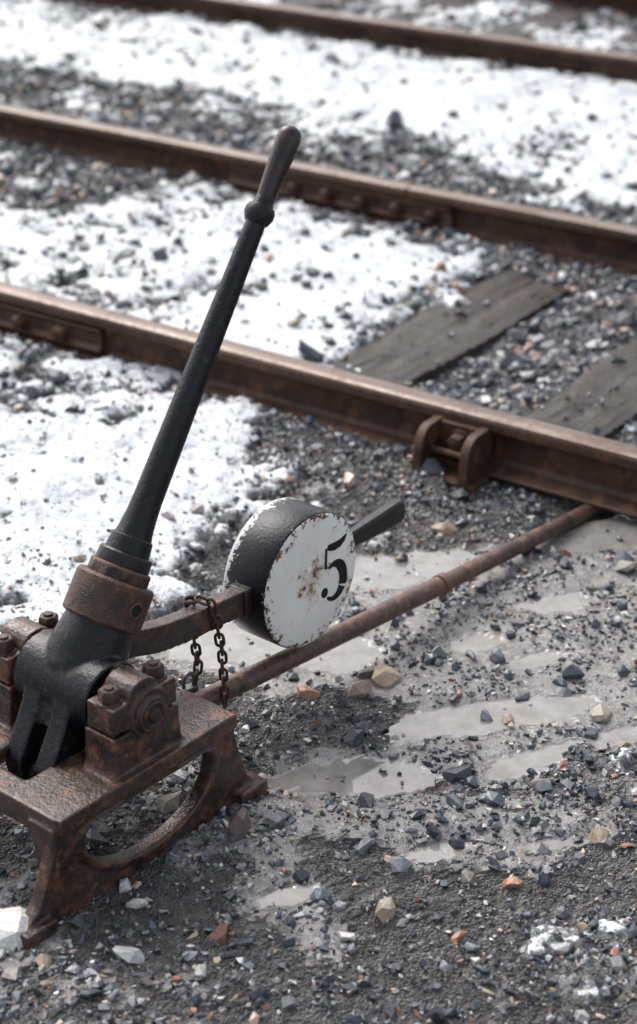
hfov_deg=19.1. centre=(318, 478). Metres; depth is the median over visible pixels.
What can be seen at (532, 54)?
steel rail
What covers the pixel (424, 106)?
ground
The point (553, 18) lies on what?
wooden sleeper
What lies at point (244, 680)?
switch rod
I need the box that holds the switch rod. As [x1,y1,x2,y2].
[193,504,606,704]
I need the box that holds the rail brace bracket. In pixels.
[411,414,493,494]
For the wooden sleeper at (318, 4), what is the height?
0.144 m
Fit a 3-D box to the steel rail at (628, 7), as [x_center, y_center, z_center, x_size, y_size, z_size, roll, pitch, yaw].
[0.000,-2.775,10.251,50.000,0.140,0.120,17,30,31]
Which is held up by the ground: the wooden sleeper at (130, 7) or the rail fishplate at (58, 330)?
the wooden sleeper at (130, 7)
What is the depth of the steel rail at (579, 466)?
4.78 m
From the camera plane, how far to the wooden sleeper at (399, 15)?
9.25 m
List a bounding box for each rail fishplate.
[0,301,104,354]
[229,164,453,228]
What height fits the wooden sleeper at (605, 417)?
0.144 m
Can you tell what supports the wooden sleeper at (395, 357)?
on the ground
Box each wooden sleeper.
[111,2,161,14]
[207,0,348,24]
[308,0,480,41]
[328,273,569,387]
[418,3,601,60]
[494,339,636,494]
[539,32,636,76]
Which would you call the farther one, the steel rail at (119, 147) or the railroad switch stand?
the steel rail at (119, 147)
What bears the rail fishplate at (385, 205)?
attached to the steel rail at (119, 147)
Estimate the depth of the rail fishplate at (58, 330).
5.30 m
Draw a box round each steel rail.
[0,104,413,225]
[0,281,636,517]
[73,0,636,82]
[406,184,636,275]
[535,0,636,18]
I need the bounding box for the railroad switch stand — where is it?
[0,125,404,949]
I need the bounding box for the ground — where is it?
[0,0,636,1023]
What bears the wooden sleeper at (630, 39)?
on the ground
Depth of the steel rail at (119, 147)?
6.88 m
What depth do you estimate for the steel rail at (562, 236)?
6.06 m
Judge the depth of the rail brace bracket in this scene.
4.57 m

